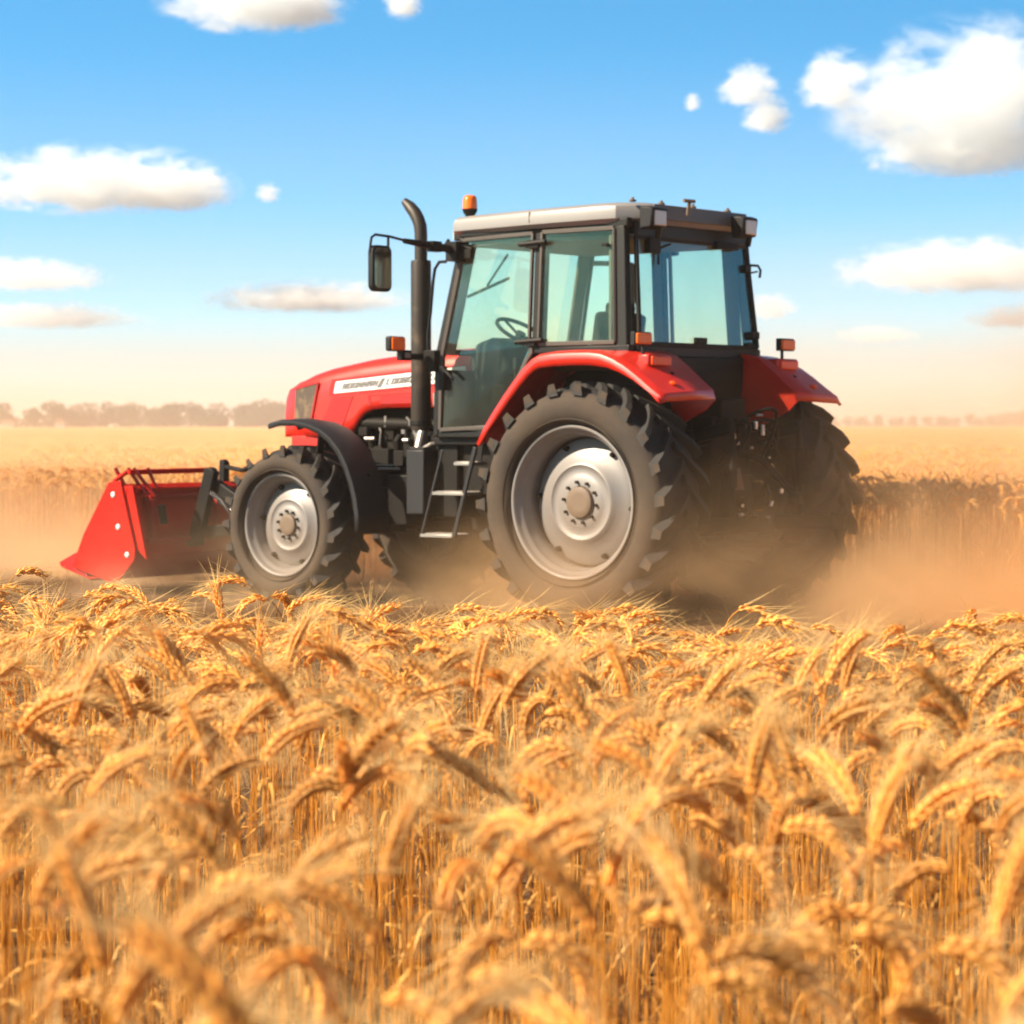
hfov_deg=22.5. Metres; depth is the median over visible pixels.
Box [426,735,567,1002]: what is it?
wheat stalk
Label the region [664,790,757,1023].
wheat stalk
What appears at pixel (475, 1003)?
wheat stalk
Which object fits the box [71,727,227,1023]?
wheat stalk
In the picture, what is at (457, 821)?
wheat stalk
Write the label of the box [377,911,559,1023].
wheat stalk
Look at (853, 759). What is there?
wheat stalk
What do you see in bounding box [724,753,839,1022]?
wheat stalk
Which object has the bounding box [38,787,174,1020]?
wheat stalk
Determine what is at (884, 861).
wheat stalk
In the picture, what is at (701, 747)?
wheat stalk
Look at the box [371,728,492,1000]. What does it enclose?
wheat stalk
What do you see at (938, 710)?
wheat stalk
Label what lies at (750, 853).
wheat stalk
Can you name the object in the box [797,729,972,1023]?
wheat stalk
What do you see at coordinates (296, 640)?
wheat stalk
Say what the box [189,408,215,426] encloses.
tree
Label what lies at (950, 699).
wheat stalk
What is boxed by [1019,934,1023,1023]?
wheat stalk
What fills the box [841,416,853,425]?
tree
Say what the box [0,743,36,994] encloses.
wheat stalk
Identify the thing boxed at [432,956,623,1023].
wheat stalk
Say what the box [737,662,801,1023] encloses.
wheat stalk
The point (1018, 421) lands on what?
tree
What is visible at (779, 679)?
wheat stalk
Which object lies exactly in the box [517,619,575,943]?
wheat stalk
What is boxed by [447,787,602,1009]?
wheat stalk
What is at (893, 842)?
wheat stalk
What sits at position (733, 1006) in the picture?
wheat stalk
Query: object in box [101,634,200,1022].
wheat stalk
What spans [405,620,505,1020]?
wheat stalk
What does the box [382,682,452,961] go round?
wheat stalk
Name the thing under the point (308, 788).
wheat stalk
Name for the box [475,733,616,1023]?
wheat stalk
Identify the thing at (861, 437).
wheat field
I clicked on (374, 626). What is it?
wheat crop
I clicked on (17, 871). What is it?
wheat stalk
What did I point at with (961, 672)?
wheat stalk
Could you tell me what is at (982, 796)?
wheat stalk
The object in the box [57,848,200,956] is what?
wheat stalk
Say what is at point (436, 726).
wheat stalk
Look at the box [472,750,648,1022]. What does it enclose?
wheat stalk
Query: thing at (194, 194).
sky
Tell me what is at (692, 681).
wheat stalk
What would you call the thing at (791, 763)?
wheat stalk
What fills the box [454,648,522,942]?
wheat stalk
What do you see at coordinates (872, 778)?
wheat stalk
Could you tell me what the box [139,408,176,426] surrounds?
tree
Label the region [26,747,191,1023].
wheat stalk
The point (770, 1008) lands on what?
wheat stalk
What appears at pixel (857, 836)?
wheat stalk
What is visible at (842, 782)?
wheat stalk
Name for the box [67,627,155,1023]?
wheat stalk
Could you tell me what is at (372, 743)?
wheat stalk
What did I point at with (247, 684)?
wheat stalk
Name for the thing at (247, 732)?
wheat stalk
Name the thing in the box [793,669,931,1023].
wheat stalk
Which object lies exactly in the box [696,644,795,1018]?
wheat stalk
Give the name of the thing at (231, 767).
wheat stalk
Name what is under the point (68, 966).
wheat stalk
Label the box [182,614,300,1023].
wheat stalk
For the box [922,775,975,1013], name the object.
wheat stalk
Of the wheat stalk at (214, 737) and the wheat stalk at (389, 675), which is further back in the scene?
the wheat stalk at (389, 675)
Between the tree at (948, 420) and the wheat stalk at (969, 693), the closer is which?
the wheat stalk at (969, 693)
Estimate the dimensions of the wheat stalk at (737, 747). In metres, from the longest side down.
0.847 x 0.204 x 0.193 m
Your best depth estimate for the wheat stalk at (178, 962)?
1.65 m
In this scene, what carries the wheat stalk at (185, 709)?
on the ground
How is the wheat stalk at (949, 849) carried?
on the ground
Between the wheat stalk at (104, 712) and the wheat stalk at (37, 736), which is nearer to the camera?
the wheat stalk at (37, 736)
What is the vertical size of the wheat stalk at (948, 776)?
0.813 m
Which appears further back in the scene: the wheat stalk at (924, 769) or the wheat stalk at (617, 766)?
the wheat stalk at (617, 766)
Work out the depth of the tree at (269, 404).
746.65 m
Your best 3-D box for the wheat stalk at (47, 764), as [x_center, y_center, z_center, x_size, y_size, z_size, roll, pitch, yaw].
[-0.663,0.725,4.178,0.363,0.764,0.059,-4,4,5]
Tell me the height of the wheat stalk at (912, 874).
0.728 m
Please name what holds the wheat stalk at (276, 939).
on the ground
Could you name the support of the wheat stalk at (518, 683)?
on the ground
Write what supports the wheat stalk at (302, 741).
on the ground
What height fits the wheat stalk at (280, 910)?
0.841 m
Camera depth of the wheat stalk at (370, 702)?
3.72 m
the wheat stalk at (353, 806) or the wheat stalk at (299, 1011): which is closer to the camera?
the wheat stalk at (299, 1011)
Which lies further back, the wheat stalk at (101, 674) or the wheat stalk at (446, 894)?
the wheat stalk at (101, 674)
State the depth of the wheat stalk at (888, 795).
2.87 m
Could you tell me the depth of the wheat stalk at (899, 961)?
2.58 m
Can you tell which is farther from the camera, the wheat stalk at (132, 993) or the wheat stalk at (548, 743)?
the wheat stalk at (548, 743)
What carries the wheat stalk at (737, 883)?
on the ground
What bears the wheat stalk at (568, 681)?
on the ground
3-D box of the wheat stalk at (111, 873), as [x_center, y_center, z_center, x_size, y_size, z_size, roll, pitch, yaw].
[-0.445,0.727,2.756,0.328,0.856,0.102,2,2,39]
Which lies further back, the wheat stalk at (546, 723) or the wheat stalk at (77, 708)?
the wheat stalk at (546, 723)
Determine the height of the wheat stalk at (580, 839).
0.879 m
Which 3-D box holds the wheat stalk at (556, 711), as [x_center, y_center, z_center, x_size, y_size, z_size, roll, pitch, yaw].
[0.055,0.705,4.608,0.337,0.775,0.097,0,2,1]
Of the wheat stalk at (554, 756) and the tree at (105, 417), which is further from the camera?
the tree at (105, 417)
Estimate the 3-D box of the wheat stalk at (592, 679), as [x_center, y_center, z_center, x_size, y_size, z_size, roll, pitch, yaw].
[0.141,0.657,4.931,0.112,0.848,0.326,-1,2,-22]
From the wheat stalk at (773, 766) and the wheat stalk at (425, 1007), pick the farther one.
the wheat stalk at (773, 766)
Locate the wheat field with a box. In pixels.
[0,426,1023,584]
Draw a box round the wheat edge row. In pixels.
[0,461,1023,613]
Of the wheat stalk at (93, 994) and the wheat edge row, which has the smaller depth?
the wheat stalk at (93, 994)
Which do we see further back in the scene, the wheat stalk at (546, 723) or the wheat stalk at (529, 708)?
the wheat stalk at (546, 723)
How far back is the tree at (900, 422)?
1184.96 m
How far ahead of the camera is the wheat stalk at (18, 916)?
3.85 m
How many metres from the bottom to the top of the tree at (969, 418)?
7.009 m
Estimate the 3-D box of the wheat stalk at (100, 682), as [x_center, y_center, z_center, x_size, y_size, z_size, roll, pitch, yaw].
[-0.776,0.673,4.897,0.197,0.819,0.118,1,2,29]
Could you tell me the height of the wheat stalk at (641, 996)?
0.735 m
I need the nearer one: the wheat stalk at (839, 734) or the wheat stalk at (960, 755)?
the wheat stalk at (960, 755)
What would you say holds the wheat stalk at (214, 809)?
on the ground
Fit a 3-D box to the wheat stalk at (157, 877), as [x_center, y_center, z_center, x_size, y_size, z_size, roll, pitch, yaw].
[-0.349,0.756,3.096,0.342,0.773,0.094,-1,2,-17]
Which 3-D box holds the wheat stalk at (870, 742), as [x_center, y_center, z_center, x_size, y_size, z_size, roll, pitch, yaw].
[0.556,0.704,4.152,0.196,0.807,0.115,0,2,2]
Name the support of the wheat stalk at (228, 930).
on the ground
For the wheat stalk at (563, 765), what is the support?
on the ground
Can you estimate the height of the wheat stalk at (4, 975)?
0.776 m
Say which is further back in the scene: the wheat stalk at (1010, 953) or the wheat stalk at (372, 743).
the wheat stalk at (372, 743)
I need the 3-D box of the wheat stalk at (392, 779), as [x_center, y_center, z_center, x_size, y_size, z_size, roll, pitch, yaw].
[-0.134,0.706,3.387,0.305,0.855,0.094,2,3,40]
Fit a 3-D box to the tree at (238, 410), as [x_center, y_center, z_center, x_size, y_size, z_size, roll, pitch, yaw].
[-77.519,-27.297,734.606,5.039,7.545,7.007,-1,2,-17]
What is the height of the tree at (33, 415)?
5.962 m
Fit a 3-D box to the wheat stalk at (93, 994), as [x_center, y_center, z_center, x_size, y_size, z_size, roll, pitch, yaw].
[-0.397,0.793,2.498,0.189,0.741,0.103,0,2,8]
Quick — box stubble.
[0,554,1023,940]
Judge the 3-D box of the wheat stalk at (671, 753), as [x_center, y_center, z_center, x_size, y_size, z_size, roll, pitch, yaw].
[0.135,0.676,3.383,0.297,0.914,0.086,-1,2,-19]
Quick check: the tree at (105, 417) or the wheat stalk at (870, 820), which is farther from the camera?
the tree at (105, 417)
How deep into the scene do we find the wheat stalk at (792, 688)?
4.29 m
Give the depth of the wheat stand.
20.55 m
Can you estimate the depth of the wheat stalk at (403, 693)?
4.37 m
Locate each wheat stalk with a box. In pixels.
[0,603,62,653]
[0,609,134,1018]
[0,620,54,947]
[0,628,29,927]
[0,653,126,1023]
[0,663,104,982]
[0,698,79,1023]
[0,728,76,976]
[0,738,183,1023]
[0,741,105,1023]
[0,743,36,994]
[0,747,87,1023]
[0,758,38,1023]
[0,767,109,1023]
[0,774,113,993]
[0,806,255,1023]
[0,933,8,1023]
[1,633,84,1015]
[1,943,125,1023]
[2,815,26,1011]
[5,706,124,1023]
[8,650,133,993]
[8,725,122,1023]
[11,685,112,1023]
[16,790,147,1023]
[20,653,112,1017]
[20,750,162,1018]
[25,755,190,1023]
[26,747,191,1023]
[31,736,197,1023]
[31,955,178,1023]
[32,678,150,1014]
[37,632,199,964]
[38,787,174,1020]
[42,802,211,1023]
[48,652,133,1023]
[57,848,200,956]
[58,807,181,960]
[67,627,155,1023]
[71,708,168,1023]
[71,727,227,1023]
[72,666,144,1021]
[72,716,219,1023]
[82,731,242,993]
[88,665,194,1023]
[97,828,244,982]
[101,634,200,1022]
[109,781,280,1008]
[111,819,326,1023]
[112,601,197,1022]
[112,615,218,1022]
[119,748,258,965]
[120,668,172,1021]
[123,594,252,908]
[126,687,226,1009]
[135,708,199,1023]
[135,721,237,1018]
[136,697,260,1019]
[136,717,315,1023]
[139,836,232,1022]
[141,659,270,1017]
[145,652,297,1023]
[146,676,259,1023]
[147,942,360,1023]
[151,886,305,1023]
[155,715,264,1018]
[161,705,228,999]
[166,974,344,1023]
[169,754,247,978]
[170,944,333,1023]
[177,831,359,1023]
[178,691,267,958]
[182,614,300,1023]
[194,656,329,980]
[196,706,292,995]
[205,816,398,1023]
[205,905,369,1023]
[208,646,326,1022]
[209,695,325,1021]
[215,877,370,1016]
[219,632,308,1013]
[224,950,370,1023]
[230,578,338,1019]
[238,680,363,1018]
[241,986,371,1023]
[243,658,359,1023]
[243,746,370,1023]
[247,823,440,978]
[250,834,410,976]
[256,1005,327,1023]
[259,931,399,1023]
[260,660,405,1023]
[262,761,396,1021]
[264,698,422,996]
[266,612,434,1023]
[281,788,409,1023]
[282,664,449,1023]
[293,692,460,1021]
[294,634,411,1023]
[297,670,407,1023]
[298,695,384,1023]
[301,726,409,1023]
[308,717,445,1008]
[309,690,371,1023]
[316,728,455,994]
[325,971,480,1023]
[329,729,459,971]
[333,633,439,993]
[338,671,457,1023]
[347,682,491,1014]
[350,654,492,1017]
[351,977,497,1023]
[370,729,468,1023]
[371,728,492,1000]
[372,633,487,1003]
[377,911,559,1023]
[377,971,467,1023]
[381,762,526,981]
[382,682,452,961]
[383,719,550,1023]
[388,720,563,1023]
[388,843,498,1023]
[391,686,484,1022]
[394,693,467,984]
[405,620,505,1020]
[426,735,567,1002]
[427,712,587,984]
[427,714,570,1006]
[428,771,609,1023]
[428,889,633,1023]
[431,643,507,1023]
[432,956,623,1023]
[433,916,594,1023]
[441,779,544,1007]
[441,813,603,1022]
[445,601,511,1022]
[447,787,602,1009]
[450,711,605,1023]
[451,642,589,981]
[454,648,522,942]
[466,642,533,989]
[469,641,529,930]
[469,715,650,1023]
[469,736,592,1011]
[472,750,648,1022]
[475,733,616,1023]
[476,718,620,1023]
[479,904,648,1023]
[483,619,594,990]
[484,685,625,1023]
[495,615,594,1023]
[499,627,597,1023]
[504,615,593,952]
[507,621,654,983]
[513,690,616,1023]
[514,703,609,968]
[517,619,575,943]
[521,687,687,1023]
[528,629,661,1023]
[530,673,656,995]
[535,779,645,993]
[538,637,623,1022]
[538,745,674,990]
[546,680,662,1023]
[552,856,672,999]
[554,701,718,1023]
[561,722,737,1013]
[570,759,712,1023]
[577,596,737,1023]
[578,674,708,1019]
[578,704,725,1023]
[578,704,737,1011]
[579,719,736,1023]
[583,670,681,1013]
[584,788,743,1023]
[586,781,755,1019]
[588,806,737,1023]
[590,900,768,1023]
[595,740,706,1021]
[597,641,737,1018]
[598,879,761,1023]
[599,718,745,1019]
[601,704,750,991]
[602,694,718,1021]
[610,749,720,1023]
[612,718,744,1023]
[616,672,738,1010]
[630,727,763,1023]
[633,686,762,1014]
[634,690,727,1023]
[638,703,811,1023]
[644,670,741,1023]
[645,685,804,1007]
[647,680,789,942]
[648,731,785,1023]
[657,685,773,1023]
[661,927,863,1023]
[662,741,772,996]
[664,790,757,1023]
[667,716,803,1023]
[668,752,771,1023]
[670,763,781,1023]
[673,687,820,1007]
[674,894,883,1023]
[676,720,801,955]
[692,625,784,1023]
[692,660,788,937]
[692,844,830,1023]
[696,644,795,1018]
[699,864,873,1023]
[702,633,803,913]
[709,664,806,1022]
[711,725,868,1016]
[713,929,896,1023]
[718,683,796,1023]
[721,725,853,1023]
[723,872,887,1023]
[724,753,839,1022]
[729,653,839,1023]
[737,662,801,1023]
[737,737,863,1023]
[738,636,901,1023]
[738,689,860,1023]
[745,656,861,965]
[746,754,904,1023]
[749,784,914,1023]
[752,598,890,1023]
[759,753,835,1023]
[768,701,873,1016]
[775,797,925,996]
[782,612,848,1009]
[785,630,876,1023]
[791,706,898,1023]
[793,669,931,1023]
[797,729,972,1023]
[798,883,977,1023]
[800,790,922,1005]
[800,919,992,1023]
[802,821,943,1021]
[804,705,950,1022]
[806,656,929,1023]
[810,730,937,956]
[813,646,927,1021]
[821,700,909,996]
[822,594,914,995]
[826,641,992,1023]
[828,730,949,1016]
[836,840,988,1023]
[840,703,969,1023]
[847,719,985,1023]
[850,670,967,1000]
[851,683,952,1023]
[851,687,987,1015]
[853,623,974,1019]
[854,751,958,1020]
[864,655,963,1010]
[864,692,965,1023]
[865,680,1013,1023]
[867,955,1005,1023]
[878,730,1021,1020]
[879,675,980,1001]
[889,734,1023,1023]
[890,674,965,1023]
[892,909,1023,1023]
[893,634,991,1014]
[910,666,1021,959]
[911,765,1011,879]
[913,762,996,996]
[913,790,1017,975]
[915,701,1023,997]
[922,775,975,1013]
[949,814,1023,1023]
[957,975,1023,1023]
[963,609,1023,1017]
[964,642,1023,957]
[964,848,1023,1023]
[980,815,1023,1023]
[990,747,1023,1018]
[990,939,1023,1023]
[994,762,1023,1022]
[995,902,1023,1023]
[1000,728,1023,1023]
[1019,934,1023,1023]
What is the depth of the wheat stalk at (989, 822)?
3.36 m
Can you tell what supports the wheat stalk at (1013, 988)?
on the ground
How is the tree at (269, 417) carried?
on the ground
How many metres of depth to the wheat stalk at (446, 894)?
2.98 m
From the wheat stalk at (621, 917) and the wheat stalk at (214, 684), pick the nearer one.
the wheat stalk at (621, 917)
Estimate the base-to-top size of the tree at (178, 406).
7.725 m
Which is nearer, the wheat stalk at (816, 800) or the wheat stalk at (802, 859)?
the wheat stalk at (816, 800)
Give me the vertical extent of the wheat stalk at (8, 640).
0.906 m
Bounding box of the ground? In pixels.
[0,546,1023,1023]
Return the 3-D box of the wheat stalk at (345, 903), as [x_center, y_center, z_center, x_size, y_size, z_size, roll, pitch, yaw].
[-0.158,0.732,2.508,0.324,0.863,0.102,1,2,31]
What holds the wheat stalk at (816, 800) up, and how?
on the ground
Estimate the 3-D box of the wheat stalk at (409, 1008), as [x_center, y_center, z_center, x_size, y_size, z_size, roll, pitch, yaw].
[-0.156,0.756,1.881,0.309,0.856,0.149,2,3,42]
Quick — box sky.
[0,0,1023,425]
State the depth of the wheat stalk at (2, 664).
4.62 m
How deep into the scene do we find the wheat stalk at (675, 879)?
2.27 m
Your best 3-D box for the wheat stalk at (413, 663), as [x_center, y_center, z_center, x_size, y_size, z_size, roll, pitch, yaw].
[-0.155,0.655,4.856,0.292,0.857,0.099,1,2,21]
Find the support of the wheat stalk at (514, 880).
on the ground
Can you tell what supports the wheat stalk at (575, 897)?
on the ground
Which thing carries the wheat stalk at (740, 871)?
on the ground
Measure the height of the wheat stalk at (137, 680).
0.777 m
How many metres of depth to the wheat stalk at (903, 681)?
5.17 m
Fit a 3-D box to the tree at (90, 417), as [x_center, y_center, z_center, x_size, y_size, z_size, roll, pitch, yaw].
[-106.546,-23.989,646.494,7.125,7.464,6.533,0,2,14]
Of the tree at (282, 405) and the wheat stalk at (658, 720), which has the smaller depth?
the wheat stalk at (658, 720)
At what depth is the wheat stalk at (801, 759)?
4.08 m
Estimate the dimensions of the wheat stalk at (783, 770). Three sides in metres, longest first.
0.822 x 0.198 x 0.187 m
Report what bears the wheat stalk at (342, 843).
on the ground
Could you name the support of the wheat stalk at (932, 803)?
on the ground
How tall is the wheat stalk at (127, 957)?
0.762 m
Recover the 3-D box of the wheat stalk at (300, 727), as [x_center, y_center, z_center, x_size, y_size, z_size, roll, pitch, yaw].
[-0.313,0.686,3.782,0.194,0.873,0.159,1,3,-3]
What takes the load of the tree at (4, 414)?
on the ground
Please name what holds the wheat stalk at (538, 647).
on the ground
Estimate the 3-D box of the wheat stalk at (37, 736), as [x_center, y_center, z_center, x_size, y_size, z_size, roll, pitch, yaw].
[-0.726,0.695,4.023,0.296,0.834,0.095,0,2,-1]
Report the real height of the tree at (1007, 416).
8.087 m
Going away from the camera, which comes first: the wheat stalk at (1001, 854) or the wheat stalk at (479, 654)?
the wheat stalk at (1001, 854)
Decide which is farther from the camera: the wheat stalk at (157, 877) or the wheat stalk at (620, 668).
the wheat stalk at (620, 668)
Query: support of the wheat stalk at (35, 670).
on the ground
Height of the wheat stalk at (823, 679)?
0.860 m
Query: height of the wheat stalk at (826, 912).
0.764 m
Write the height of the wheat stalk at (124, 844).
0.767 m
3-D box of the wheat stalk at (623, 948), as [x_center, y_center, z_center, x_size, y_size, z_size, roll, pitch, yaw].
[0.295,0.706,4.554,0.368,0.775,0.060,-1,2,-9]
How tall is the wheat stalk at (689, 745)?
0.739 m
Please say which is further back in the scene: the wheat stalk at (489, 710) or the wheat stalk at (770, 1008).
the wheat stalk at (489, 710)
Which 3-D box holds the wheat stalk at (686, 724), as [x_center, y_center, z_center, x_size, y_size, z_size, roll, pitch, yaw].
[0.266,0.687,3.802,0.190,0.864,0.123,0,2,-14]
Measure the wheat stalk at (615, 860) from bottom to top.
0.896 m
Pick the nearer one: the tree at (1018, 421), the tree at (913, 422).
the tree at (913, 422)
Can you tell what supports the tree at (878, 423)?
on the ground
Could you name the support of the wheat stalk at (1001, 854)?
on the ground
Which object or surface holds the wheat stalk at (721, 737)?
on the ground
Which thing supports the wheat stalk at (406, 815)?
on the ground
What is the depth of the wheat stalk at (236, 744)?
4.67 m
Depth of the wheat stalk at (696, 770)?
4.14 m
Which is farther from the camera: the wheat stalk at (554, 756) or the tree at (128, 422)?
the tree at (128, 422)
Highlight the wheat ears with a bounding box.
[0,442,1023,517]
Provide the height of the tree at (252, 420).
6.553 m
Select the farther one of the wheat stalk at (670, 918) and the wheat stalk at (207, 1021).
the wheat stalk at (670, 918)
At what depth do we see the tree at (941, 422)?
1171.70 m
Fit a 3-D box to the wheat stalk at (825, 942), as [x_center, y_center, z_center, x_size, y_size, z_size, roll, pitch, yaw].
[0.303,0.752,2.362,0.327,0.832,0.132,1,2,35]
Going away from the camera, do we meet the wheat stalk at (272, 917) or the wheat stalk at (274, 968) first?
the wheat stalk at (274, 968)
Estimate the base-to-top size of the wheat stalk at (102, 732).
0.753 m
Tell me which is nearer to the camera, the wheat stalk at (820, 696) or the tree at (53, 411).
the wheat stalk at (820, 696)
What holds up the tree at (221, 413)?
on the ground
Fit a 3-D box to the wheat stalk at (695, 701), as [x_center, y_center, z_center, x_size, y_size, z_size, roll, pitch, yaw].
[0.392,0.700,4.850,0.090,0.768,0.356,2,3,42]
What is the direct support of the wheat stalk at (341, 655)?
on the ground
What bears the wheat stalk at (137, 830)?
on the ground
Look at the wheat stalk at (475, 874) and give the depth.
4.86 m
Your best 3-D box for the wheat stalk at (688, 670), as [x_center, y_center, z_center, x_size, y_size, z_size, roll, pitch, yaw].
[0.288,0.662,5.028,0.294,0.834,0.187,1,2,5]
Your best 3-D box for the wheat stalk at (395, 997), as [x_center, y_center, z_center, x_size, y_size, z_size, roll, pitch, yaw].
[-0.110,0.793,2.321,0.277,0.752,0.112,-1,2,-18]
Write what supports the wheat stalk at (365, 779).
on the ground
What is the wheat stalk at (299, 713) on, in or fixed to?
on the ground
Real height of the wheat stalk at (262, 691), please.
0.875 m
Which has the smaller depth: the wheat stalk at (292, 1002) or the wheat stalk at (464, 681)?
the wheat stalk at (292, 1002)
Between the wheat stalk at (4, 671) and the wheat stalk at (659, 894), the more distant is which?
the wheat stalk at (4, 671)
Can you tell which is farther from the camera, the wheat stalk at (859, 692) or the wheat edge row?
the wheat edge row
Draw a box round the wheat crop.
[0,554,1023,1023]
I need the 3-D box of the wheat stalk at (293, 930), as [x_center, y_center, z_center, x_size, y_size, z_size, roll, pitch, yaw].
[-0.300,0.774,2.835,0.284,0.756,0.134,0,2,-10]
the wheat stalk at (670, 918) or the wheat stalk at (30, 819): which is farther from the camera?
the wheat stalk at (30, 819)
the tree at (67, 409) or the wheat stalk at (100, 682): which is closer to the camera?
the wheat stalk at (100, 682)
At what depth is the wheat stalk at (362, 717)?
5.02 m
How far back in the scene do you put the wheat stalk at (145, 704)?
4.84 m
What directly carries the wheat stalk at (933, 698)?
on the ground
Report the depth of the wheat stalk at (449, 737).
4.62 m
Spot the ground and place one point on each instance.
(714, 614)
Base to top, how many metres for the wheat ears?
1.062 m
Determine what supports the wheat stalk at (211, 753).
on the ground
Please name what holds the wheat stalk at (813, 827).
on the ground
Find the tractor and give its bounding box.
[59,195,861,622]
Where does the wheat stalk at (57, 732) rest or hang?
on the ground
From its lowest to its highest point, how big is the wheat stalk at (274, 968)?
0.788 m
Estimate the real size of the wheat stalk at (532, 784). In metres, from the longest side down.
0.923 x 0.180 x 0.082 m
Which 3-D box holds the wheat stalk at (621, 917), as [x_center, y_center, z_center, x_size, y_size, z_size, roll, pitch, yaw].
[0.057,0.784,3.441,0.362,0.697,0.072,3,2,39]
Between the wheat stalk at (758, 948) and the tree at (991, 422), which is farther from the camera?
the tree at (991, 422)
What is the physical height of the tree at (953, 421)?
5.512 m
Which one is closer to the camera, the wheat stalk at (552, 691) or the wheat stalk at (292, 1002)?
the wheat stalk at (292, 1002)
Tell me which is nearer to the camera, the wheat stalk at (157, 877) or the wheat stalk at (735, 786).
the wheat stalk at (157, 877)
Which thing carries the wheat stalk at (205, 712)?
on the ground
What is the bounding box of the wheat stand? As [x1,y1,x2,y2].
[0,449,1023,600]
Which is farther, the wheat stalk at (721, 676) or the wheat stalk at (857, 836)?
the wheat stalk at (721, 676)
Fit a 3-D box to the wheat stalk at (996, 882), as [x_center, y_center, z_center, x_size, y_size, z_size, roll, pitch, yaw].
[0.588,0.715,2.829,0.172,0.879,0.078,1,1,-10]
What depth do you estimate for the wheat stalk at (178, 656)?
5.05 m
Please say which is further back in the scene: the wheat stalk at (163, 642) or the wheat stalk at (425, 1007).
the wheat stalk at (163, 642)
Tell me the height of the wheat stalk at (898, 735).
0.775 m
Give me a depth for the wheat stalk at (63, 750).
4.02 m
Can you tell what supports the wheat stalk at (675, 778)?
on the ground
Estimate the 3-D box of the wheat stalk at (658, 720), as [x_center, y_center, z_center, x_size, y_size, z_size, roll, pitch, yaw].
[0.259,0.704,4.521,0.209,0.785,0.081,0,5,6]
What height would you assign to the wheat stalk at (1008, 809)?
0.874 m
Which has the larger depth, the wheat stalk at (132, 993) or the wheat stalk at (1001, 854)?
the wheat stalk at (1001, 854)
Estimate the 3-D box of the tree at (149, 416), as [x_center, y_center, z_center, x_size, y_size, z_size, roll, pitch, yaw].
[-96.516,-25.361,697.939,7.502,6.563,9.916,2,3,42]
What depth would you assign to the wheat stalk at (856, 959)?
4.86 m
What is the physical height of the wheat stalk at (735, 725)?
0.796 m
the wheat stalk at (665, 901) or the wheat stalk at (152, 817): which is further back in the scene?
the wheat stalk at (152, 817)
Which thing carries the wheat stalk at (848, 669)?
on the ground
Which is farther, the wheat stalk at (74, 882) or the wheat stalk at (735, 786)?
the wheat stalk at (735, 786)
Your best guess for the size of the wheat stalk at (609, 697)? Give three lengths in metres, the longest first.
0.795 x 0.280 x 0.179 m
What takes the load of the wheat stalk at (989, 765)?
on the ground
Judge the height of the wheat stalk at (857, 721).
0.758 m
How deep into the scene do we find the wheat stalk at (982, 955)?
2.53 m
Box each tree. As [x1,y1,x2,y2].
[0,402,23,426]
[21,407,49,426]
[40,400,66,426]
[48,407,74,426]
[62,404,89,426]
[71,402,98,426]
[92,401,125,426]
[112,404,145,426]
[119,401,147,426]
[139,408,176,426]
[140,406,159,426]
[153,403,182,426]
[162,401,184,426]
[180,401,205,426]
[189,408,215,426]
[194,408,224,426]
[207,402,234,426]
[231,403,246,425]
[233,403,262,426]
[234,407,266,426]
[250,398,278,424]
[253,405,284,426]
[270,401,285,426]
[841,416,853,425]
[851,416,867,425]
[860,416,872,425]
[873,415,884,425]
[873,417,883,425]
[888,417,895,425]
[893,416,907,425]
[907,416,917,425]
[921,415,933,425]
[936,416,947,425]
[944,416,950,425]
[948,417,961,425]
[963,413,975,425]
[973,417,985,425]
[983,414,996,424]
[988,417,998,425]
[996,412,1018,425]
[997,416,1007,425]
[1008,411,1023,425]
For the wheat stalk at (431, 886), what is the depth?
4.50 m
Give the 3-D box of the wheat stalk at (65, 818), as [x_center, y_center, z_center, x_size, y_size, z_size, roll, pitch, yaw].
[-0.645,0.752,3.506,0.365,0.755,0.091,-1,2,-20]
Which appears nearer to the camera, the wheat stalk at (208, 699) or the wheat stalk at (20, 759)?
the wheat stalk at (20, 759)
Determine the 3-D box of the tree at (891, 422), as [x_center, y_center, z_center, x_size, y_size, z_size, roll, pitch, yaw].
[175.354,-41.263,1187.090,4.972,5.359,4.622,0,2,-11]
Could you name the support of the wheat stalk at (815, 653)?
on the ground
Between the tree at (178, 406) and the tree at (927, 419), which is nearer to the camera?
the tree at (178, 406)
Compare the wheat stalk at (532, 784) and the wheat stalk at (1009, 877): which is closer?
the wheat stalk at (1009, 877)
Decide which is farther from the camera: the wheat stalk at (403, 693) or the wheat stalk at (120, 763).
the wheat stalk at (403, 693)
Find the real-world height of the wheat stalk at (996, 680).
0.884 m
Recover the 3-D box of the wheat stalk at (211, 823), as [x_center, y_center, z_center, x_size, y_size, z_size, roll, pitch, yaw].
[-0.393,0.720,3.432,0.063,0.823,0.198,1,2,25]
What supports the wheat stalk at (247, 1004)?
on the ground
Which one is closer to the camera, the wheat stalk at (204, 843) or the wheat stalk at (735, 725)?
the wheat stalk at (204, 843)
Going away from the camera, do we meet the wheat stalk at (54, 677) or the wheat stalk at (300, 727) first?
the wheat stalk at (300, 727)

